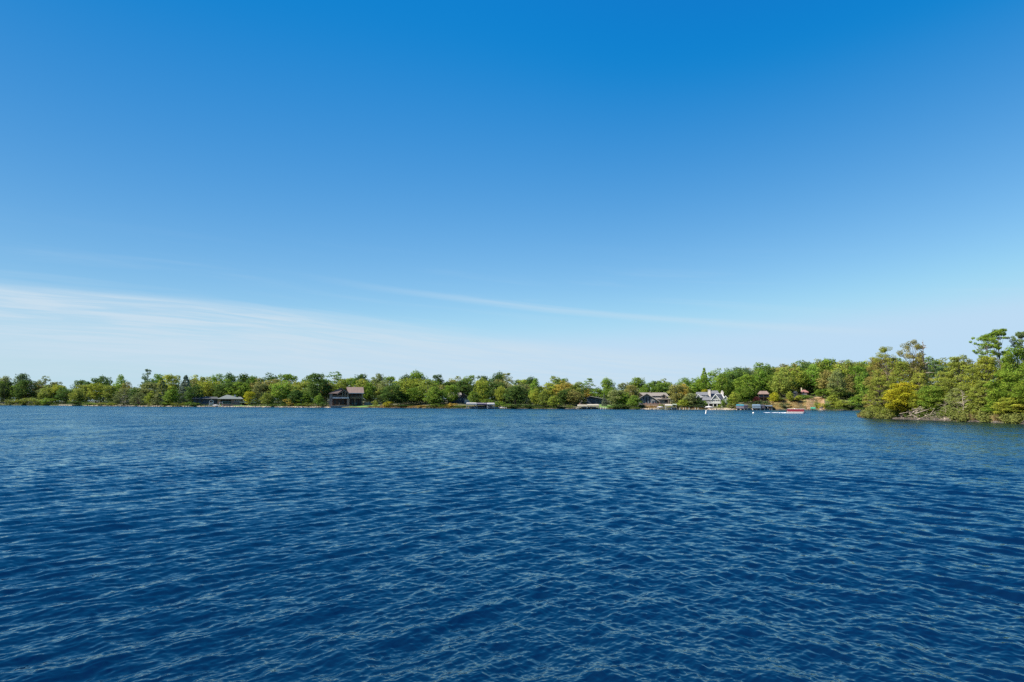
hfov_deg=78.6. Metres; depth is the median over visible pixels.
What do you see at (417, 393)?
broadleaf tree
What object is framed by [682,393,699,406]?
broadleaf tree
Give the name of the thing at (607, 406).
lawn
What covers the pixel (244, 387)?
broadleaf tree
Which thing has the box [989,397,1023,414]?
broadleaf tree
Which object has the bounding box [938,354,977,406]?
pine tree
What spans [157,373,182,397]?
broadleaf tree
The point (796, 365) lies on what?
broadleaf tree
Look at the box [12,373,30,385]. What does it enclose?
broadleaf tree
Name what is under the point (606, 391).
broadleaf tree
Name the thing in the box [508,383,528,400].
broadleaf tree
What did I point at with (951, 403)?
pine tree
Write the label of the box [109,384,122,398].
broadleaf tree
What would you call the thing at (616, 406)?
shrub
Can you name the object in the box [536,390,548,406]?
broadleaf tree
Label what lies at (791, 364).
broadleaf tree
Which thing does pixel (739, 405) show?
boat lift
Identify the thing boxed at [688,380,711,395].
broadleaf tree
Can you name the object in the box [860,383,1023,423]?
point thicket
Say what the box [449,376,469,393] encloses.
broadleaf tree
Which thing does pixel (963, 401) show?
dead tree
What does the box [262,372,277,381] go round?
broadleaf tree
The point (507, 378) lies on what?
broadleaf tree
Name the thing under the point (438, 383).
broadleaf tree
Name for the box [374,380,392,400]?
broadleaf tree
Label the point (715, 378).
broadleaf tree
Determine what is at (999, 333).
pine tree
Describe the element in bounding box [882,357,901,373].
broadleaf tree
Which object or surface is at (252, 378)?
broadleaf tree
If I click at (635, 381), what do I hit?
broadleaf tree
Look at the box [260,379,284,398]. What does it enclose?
broadleaf tree
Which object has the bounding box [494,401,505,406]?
shrub
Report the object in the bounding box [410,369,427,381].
broadleaf tree
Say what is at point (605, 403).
spruce tree
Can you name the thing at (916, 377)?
pine tree
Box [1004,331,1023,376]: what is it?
pine tree
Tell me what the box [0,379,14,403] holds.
broadleaf tree
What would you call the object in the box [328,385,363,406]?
timber house
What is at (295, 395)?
broadleaf tree
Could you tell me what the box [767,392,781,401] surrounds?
broadleaf tree
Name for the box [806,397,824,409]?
bare slope
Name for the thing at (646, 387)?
broadleaf tree
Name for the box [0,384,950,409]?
shore ground
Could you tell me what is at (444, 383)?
broadleaf tree
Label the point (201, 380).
broadleaf tree
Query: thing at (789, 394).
broadleaf tree
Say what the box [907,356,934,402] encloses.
pine tree
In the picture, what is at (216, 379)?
broadleaf tree
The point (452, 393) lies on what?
broadleaf tree
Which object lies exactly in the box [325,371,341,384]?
broadleaf tree
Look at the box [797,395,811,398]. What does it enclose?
broadleaf tree
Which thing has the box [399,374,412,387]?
broadleaf tree
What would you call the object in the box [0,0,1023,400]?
sky
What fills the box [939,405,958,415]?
shrub
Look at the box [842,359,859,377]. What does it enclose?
broadleaf tree
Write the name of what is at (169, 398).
broadleaf tree
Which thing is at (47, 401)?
shrub
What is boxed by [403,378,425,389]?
broadleaf tree
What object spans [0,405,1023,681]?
water
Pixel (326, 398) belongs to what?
broadleaf tree
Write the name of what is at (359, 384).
broadleaf tree
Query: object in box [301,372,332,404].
broadleaf tree
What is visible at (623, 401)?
broadleaf tree
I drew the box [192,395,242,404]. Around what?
hip roofed house
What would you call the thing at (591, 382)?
broadleaf tree
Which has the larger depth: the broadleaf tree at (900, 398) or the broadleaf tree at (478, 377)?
the broadleaf tree at (478, 377)
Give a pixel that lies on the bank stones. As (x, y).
(936, 418)
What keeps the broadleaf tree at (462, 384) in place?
on the shore ground at (575, 406)
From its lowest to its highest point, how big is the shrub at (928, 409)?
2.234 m
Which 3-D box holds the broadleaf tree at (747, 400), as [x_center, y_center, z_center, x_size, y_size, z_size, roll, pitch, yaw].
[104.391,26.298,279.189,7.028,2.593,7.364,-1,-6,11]
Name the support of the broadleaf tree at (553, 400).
on the shore ground at (575, 406)
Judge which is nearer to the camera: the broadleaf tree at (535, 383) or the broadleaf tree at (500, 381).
the broadleaf tree at (535, 383)
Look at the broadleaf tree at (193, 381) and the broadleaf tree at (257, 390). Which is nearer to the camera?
the broadleaf tree at (257, 390)
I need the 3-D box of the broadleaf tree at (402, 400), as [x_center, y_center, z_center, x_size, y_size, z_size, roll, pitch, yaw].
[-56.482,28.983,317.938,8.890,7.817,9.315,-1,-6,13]
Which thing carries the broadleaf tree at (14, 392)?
on the shore ground at (575, 406)
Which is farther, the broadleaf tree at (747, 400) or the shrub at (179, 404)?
the shrub at (179, 404)
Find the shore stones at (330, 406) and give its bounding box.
[59,405,747,409]
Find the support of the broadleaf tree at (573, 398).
on the shore ground at (575, 406)
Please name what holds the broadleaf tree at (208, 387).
on the shore ground at (575, 406)
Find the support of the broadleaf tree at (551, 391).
on the shore ground at (575, 406)
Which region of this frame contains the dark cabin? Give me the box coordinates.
[447,392,467,403]
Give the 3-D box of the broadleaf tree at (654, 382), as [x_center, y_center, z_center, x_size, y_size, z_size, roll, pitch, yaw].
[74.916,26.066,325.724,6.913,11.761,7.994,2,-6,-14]
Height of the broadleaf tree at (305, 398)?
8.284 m
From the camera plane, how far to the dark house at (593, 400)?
298.75 m
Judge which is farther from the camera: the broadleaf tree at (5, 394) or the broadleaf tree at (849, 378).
the broadleaf tree at (5, 394)
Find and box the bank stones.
[873,416,1023,422]
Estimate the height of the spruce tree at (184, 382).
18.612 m
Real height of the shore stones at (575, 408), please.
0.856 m
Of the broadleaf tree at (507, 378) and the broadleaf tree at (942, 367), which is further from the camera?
the broadleaf tree at (507, 378)
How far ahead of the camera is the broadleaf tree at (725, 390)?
296.53 m
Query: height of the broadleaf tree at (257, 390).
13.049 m
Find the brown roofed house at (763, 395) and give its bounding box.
[758,391,768,400]
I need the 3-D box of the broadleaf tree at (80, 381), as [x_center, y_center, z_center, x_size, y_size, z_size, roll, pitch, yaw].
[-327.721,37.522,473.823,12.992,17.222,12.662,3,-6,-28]
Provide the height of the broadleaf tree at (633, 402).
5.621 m
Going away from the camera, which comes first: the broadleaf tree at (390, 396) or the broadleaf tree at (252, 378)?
the broadleaf tree at (390, 396)
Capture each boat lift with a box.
[736,404,743,408]
[752,404,760,407]
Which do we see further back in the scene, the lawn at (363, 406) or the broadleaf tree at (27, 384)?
the broadleaf tree at (27, 384)
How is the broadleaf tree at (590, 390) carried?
on the shore ground at (575, 406)
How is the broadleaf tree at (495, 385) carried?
on the shore ground at (575, 406)
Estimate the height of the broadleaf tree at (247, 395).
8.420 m
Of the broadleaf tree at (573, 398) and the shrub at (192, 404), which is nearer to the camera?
the broadleaf tree at (573, 398)
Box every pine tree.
[109,388,136,404]
[129,392,146,404]
[862,358,892,407]
[862,377,892,411]
[880,360,920,409]
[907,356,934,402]
[907,372,931,390]
[922,382,960,413]
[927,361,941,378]
[929,371,959,402]
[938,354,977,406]
[943,387,965,409]
[952,368,984,409]
[962,397,991,412]
[963,355,1003,406]
[965,380,1001,411]
[969,332,1005,379]
[979,328,1009,378]
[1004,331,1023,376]
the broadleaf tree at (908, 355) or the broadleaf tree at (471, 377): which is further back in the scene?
the broadleaf tree at (471, 377)
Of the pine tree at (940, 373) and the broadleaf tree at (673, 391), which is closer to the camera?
the pine tree at (940, 373)
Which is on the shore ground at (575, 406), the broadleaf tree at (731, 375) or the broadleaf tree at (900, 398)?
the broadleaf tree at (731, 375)
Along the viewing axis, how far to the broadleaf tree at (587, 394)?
314.00 m
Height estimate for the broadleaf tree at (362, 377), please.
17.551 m
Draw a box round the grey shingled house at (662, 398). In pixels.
[638,392,670,404]
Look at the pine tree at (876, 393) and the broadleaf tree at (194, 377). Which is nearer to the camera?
the pine tree at (876, 393)
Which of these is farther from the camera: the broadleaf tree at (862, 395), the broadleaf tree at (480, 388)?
the broadleaf tree at (480, 388)
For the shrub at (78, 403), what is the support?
on the shore ground at (575, 406)
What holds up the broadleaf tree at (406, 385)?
on the shore ground at (575, 406)
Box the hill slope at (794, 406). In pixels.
[763,398,805,408]
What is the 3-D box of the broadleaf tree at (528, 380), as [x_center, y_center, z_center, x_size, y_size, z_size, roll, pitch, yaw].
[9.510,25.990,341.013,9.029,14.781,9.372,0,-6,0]
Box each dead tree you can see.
[916,342,931,379]
[956,390,969,412]
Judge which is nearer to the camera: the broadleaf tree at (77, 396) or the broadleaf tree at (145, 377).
the broadleaf tree at (77, 396)
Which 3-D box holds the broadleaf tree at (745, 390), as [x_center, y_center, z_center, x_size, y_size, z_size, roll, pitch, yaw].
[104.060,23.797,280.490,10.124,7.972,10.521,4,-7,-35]
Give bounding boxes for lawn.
[349,405,378,406]
[599,404,621,407]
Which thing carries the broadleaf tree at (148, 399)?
on the shore ground at (575, 406)
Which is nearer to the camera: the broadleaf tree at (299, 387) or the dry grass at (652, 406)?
the dry grass at (652, 406)
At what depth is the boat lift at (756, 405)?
255.08 m
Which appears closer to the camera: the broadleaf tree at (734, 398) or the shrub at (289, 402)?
the broadleaf tree at (734, 398)
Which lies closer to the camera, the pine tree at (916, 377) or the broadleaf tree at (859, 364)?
the pine tree at (916, 377)
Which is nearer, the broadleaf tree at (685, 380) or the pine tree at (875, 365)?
the pine tree at (875, 365)
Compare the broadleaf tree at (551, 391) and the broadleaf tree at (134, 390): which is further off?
the broadleaf tree at (134, 390)
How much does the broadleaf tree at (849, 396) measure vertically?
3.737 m
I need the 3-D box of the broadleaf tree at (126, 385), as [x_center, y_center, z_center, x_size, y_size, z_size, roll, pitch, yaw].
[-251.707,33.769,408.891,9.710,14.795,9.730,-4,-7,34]
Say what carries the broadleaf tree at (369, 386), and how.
on the shore ground at (575, 406)
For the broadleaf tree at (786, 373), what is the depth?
299.03 m
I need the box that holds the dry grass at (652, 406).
[300,398,825,409]
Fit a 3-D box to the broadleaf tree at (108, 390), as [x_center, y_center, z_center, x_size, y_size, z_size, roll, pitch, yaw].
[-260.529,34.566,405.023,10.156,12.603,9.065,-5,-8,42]
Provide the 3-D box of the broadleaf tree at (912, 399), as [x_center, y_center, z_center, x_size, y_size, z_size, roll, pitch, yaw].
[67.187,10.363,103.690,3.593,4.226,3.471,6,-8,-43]
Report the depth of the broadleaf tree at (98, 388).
415.85 m
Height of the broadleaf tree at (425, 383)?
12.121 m
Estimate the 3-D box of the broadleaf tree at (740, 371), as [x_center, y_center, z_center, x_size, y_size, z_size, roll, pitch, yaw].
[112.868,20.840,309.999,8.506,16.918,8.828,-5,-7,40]
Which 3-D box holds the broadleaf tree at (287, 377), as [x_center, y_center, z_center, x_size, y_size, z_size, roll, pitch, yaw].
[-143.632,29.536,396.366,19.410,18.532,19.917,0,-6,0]
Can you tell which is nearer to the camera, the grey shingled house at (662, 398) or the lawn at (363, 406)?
the grey shingled house at (662, 398)
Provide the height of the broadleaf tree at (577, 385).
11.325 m
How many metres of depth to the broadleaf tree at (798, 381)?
304.45 m
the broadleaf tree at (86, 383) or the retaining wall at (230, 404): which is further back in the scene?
the broadleaf tree at (86, 383)
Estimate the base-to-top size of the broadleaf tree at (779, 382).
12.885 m
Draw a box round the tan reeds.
[856,412,1003,421]
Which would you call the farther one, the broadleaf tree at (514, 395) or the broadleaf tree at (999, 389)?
the broadleaf tree at (514, 395)
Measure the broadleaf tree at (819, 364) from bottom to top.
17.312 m
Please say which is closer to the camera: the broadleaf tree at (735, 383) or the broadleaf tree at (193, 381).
the broadleaf tree at (735, 383)
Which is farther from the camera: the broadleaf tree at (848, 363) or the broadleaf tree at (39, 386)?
the broadleaf tree at (39, 386)
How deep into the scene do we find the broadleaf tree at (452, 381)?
336.07 m
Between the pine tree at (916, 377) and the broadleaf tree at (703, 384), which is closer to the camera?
the pine tree at (916, 377)
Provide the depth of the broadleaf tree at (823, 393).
286.68 m
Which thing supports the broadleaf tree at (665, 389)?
on the shore ground at (575, 406)
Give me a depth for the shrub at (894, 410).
107.33 m
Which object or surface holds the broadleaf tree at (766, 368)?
on the shore ground at (575, 406)
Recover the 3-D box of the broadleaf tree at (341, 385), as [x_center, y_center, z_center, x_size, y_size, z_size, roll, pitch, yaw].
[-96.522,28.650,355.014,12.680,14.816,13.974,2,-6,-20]
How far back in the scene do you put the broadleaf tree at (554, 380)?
330.27 m
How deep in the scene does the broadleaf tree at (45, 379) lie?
470.90 m
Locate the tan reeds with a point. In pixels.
(974, 415)
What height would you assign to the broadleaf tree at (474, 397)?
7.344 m
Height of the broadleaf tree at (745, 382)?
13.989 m
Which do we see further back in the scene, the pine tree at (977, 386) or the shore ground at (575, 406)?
the shore ground at (575, 406)
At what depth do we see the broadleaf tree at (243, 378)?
389.74 m
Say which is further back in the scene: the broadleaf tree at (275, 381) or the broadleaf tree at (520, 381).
the broadleaf tree at (275, 381)
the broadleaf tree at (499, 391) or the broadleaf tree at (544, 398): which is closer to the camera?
the broadleaf tree at (544, 398)
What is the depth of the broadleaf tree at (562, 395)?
292.27 m
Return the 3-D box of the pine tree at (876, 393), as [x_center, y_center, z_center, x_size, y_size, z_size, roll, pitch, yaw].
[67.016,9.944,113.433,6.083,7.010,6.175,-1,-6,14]
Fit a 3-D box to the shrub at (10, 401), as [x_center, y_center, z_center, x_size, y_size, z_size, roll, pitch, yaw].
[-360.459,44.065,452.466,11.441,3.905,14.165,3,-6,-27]
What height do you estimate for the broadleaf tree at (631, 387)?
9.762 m
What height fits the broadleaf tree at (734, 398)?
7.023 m
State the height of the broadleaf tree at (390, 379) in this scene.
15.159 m
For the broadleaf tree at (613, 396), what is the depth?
282.78 m
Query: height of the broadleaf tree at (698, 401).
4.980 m
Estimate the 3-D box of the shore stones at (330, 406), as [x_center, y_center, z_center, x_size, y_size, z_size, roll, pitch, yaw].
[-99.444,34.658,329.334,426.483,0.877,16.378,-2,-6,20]
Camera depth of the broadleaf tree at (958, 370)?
336.23 m
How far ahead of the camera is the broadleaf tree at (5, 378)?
520.22 m
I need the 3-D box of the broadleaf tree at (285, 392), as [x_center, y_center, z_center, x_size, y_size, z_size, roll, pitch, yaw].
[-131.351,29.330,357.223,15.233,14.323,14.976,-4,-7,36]
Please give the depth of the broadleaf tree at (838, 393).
281.29 m
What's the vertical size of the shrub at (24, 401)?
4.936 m
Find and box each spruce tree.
[148,381,171,405]
[177,375,190,402]
[601,393,607,405]
[700,368,712,390]
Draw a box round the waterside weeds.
[0,403,864,409]
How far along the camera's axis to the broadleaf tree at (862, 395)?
260.56 m
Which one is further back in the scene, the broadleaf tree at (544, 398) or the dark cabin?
the dark cabin
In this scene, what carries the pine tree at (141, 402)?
on the shore ground at (575, 406)
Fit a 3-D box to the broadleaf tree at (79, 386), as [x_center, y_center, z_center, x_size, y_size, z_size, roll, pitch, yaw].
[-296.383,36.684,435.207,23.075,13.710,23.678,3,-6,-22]
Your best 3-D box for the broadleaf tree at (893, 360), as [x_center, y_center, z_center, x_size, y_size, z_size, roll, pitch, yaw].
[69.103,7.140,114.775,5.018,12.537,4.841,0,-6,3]
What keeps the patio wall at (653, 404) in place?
on the shore ground at (575, 406)
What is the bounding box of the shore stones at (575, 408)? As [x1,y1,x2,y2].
[370,407,852,409]
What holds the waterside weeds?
on the water
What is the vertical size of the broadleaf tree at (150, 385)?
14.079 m
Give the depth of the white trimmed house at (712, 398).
277.56 m
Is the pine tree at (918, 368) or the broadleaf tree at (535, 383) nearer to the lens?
the pine tree at (918, 368)
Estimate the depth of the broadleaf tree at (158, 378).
428.54 m
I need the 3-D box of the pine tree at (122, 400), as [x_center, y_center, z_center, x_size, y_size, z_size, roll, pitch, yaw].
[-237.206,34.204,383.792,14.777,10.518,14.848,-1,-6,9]
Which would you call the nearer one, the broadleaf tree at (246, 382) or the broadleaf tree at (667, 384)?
the broadleaf tree at (667, 384)
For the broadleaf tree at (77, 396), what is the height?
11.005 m
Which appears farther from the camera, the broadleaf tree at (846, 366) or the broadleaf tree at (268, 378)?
the broadleaf tree at (268, 378)
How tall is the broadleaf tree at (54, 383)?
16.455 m
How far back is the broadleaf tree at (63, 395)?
430.05 m
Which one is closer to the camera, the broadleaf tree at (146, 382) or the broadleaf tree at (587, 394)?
the broadleaf tree at (587, 394)
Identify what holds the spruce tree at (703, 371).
on the shore ground at (575, 406)
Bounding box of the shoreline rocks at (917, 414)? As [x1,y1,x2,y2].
[857,409,1023,419]
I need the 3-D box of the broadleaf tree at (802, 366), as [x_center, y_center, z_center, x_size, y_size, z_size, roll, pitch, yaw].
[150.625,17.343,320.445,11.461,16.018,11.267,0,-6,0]
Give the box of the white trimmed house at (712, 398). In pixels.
[696,389,727,406]
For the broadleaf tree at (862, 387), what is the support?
on the shore ground at (575, 406)
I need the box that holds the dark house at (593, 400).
[587,396,604,403]
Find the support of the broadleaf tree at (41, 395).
on the shore ground at (575, 406)
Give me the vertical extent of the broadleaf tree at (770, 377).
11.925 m
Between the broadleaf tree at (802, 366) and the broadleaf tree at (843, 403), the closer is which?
the broadleaf tree at (843, 403)
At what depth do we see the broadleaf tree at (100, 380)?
453.93 m
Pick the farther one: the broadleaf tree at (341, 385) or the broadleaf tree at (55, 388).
the broadleaf tree at (55, 388)
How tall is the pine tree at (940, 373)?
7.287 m
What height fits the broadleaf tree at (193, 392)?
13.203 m
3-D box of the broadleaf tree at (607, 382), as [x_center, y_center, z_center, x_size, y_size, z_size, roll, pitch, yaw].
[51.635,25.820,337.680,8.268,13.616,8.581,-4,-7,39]
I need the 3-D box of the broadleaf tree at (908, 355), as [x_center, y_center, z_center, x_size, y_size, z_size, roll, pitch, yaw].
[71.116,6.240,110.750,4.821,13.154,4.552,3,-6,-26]
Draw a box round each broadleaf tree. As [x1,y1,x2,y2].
[0,374,11,388]
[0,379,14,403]
[6,383,25,399]
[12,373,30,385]
[13,380,42,398]
[20,382,44,400]
[35,384,57,397]
[37,385,55,400]
[40,376,50,387]
[48,385,66,400]
[50,381,62,387]
[54,387,76,403]
[66,384,94,400]
[68,389,86,403]
[69,379,84,388]
[81,381,92,391]
[87,383,104,403]
[91,374,112,384]
[101,385,117,400]
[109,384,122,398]
[111,374,127,389]
[118,382,133,400]
[127,387,145,398]
[137,382,159,397]
[139,378,154,394]
[141,369,151,382]
[143,391,157,403]
[151,374,167,387]
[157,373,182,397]
[160,386,183,402]
[178,379,197,395]
[184,383,206,402]
[189,375,199,384]
[196,379,221,396]
[196,382,214,396]
[197,376,211,390]
[210,374,225,383]
[211,381,235,397]
[223,371,236,383]
[225,381,251,400]
[227,379,253,403]
[234,373,254,387]
[243,377,268,398]
[243,391,255,404]
[247,376,262,383]
[252,383,268,403]
[259,391,275,404]
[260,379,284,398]
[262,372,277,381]
[268,380,293,404]
[277,373,297,383]
[286,386,302,405]
[290,381,311,395]
[296,391,313,403]
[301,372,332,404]
[313,393,324,403]
[321,380,333,404]
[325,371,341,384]
[332,379,348,391]
[335,378,360,388]
[353,374,370,384]
[354,379,369,400]
[363,382,375,402]
[373,373,383,385]
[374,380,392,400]
[374,386,384,401]
[378,376,394,386]
[379,382,403,404]
[391,378,417,400]
[392,392,408,404]
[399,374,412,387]
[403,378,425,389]
[404,387,426,404]
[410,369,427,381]
[418,379,443,398]
[421,379,440,392]
[422,386,445,404]
[433,374,444,386]
[437,380,459,394]
[441,381,459,398]
[442,385,459,404]
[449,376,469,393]
[453,379,476,396]
[462,375,477,395]
[467,391,481,405]
[473,377,490,400]
[476,376,488,380]
[483,379,505,401]
[488,370,505,382]
[489,379,511,391]
[493,385,506,402]
[502,373,513,386]
[503,382,528,404]
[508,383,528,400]
[513,379,527,388]
[522,377,535,387]
[527,388,540,403]
[528,378,542,394]
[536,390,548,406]
[541,383,560,403]
[544,375,561,398]
[546,396,559,406]
[552,380,574,403]
[555,388,571,405]
[566,389,585,405]
[569,381,588,397]
[580,387,596,395]
[583,378,595,390]
[584,389,592,403]
[590,388,606,399]
[601,377,615,389]
[601,387,618,403]
[607,389,626,404]
[617,382,632,391]
[617,392,630,404]
[623,384,638,398]
[627,395,641,407]
[629,377,646,391]
[639,382,658,392]
[650,381,662,389]
[651,382,672,395]
[652,384,669,395]
[667,384,685,406]
[675,377,691,386]
[676,398,692,407]
[677,384,689,399]
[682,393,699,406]
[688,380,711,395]
[691,375,714,395]
[691,397,703,405]
[707,368,725,390]
[712,373,724,396]
[713,372,731,396]
[723,372,738,400]
[727,392,741,404]
[730,378,743,396]
[731,367,745,382]
[732,385,756,402]
[737,372,754,391]
[739,374,763,397]
[740,366,751,375]
[740,398,752,402]
[749,362,773,376]
[753,369,769,392]
[762,366,774,392]
[762,374,780,394]
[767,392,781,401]
[768,372,791,397]
[775,367,796,397]
[785,391,794,400]
[788,364,801,391]
[790,362,801,389]
[790,367,808,394]
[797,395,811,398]
[798,360,809,374]
[802,364,821,394]
[805,358,827,389]
[812,389,831,397]
[815,370,835,392]
[819,358,836,383]
[824,394,839,404]
[826,386,849,396]
[827,368,846,397]
[829,364,853,384]
[832,360,848,369]
[834,400,851,407]
[839,392,858,398]
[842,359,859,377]
[843,374,858,395]
[846,397,863,406]
[847,365,865,392]
[853,372,870,394]
[855,391,875,405]
[856,361,865,369]
[872,346,903,389]
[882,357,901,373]
[882,380,919,415]
[896,339,928,383]
[907,391,926,411]
[915,385,948,411]
[924,356,942,377]
[926,363,933,384]
[933,357,949,370]
[936,365,947,381]
[947,362,965,378]
[980,402,1005,413]
[982,370,1023,404]
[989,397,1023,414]
[993,343,1023,398]
[1001,384,1023,404]
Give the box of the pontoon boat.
[786,408,805,412]
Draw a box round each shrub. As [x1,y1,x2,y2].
[3,399,19,403]
[12,398,33,404]
[27,397,52,403]
[39,398,59,404]
[67,401,89,404]
[169,402,187,405]
[183,402,201,405]
[283,397,299,405]
[383,401,395,406]
[481,399,495,405]
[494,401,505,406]
[610,404,628,407]
[864,404,881,415]
[882,403,897,415]
[919,405,942,414]
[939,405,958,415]
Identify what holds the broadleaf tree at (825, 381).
on the shore ground at (575, 406)
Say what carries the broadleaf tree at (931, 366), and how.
on the shore ground at (575, 406)
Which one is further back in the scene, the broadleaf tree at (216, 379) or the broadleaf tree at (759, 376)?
the broadleaf tree at (216, 379)
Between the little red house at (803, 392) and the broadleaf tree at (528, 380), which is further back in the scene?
the broadleaf tree at (528, 380)
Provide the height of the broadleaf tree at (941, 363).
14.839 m
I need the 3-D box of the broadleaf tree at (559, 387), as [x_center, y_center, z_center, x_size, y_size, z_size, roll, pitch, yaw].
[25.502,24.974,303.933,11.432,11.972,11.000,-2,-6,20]
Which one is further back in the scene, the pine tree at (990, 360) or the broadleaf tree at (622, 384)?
the broadleaf tree at (622, 384)
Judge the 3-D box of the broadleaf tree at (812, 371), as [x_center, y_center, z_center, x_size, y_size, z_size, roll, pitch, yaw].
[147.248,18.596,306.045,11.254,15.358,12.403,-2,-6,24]
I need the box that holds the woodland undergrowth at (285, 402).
[0,378,993,406]
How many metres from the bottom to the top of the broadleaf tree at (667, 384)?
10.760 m
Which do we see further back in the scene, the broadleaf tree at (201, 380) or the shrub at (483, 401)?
the broadleaf tree at (201, 380)
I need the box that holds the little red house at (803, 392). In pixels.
[800,388,808,397]
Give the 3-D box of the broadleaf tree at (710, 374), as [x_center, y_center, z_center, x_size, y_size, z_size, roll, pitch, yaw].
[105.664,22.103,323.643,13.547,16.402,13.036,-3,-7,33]
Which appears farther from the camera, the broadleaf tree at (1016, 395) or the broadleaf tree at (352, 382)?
the broadleaf tree at (352, 382)
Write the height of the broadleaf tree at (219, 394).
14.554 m
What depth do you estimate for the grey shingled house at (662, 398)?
289.21 m
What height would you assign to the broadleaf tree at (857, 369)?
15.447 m
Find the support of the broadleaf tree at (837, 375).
on the shore ground at (575, 406)
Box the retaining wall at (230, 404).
[221,404,239,405]
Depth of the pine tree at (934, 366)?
318.55 m
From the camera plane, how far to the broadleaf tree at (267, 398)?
339.29 m
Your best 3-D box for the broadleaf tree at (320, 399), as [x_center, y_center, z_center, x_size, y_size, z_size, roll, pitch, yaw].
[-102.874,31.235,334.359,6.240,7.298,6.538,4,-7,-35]
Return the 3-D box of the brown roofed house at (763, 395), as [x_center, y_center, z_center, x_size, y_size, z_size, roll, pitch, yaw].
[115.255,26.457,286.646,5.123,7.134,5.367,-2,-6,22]
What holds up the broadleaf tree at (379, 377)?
on the shore ground at (575, 406)
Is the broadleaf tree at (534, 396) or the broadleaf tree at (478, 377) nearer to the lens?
the broadleaf tree at (534, 396)
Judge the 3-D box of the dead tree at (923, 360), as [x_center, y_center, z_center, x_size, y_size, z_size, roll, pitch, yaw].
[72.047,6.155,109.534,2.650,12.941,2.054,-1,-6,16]
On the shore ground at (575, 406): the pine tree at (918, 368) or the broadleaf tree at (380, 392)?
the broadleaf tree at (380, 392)
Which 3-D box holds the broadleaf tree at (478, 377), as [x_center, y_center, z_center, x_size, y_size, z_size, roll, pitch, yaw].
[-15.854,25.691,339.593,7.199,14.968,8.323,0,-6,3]
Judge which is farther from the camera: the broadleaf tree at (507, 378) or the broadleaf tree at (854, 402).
the broadleaf tree at (507, 378)
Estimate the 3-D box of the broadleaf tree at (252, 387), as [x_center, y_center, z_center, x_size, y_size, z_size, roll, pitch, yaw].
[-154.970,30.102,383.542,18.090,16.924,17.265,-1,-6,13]
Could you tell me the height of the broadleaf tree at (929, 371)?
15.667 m
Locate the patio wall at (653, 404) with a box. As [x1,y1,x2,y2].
[643,403,661,405]
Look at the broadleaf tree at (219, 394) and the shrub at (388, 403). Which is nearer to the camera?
the shrub at (388, 403)
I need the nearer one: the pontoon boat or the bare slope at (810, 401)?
the pontoon boat
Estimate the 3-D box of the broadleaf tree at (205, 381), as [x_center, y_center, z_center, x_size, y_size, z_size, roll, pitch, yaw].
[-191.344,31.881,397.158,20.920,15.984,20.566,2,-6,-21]
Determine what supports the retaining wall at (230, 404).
on the shore ground at (575, 406)
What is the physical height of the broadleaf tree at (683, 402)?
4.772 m
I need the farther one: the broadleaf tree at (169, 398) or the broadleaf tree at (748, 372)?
the broadleaf tree at (169, 398)
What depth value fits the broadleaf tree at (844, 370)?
295.45 m
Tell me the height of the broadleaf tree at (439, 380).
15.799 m
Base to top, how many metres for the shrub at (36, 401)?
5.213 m
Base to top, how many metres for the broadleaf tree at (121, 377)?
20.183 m
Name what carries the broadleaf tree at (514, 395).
on the shore ground at (575, 406)
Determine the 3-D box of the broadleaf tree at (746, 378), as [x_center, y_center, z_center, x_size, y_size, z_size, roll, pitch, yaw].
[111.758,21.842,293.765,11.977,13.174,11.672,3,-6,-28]
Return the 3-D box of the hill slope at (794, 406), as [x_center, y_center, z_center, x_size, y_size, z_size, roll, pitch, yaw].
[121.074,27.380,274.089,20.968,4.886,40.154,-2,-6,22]
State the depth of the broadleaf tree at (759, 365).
323.39 m
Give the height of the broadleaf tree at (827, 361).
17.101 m
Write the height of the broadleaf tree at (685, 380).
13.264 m
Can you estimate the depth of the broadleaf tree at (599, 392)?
313.82 m
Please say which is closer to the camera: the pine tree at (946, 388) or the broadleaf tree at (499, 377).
the pine tree at (946, 388)
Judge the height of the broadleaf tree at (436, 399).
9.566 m
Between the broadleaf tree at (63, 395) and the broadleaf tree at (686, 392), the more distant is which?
the broadleaf tree at (63, 395)
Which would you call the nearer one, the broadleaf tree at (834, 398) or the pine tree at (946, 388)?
the pine tree at (946, 388)
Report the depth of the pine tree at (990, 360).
95.05 m
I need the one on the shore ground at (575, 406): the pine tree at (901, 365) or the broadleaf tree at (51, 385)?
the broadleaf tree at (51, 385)
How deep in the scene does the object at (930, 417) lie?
100.00 m

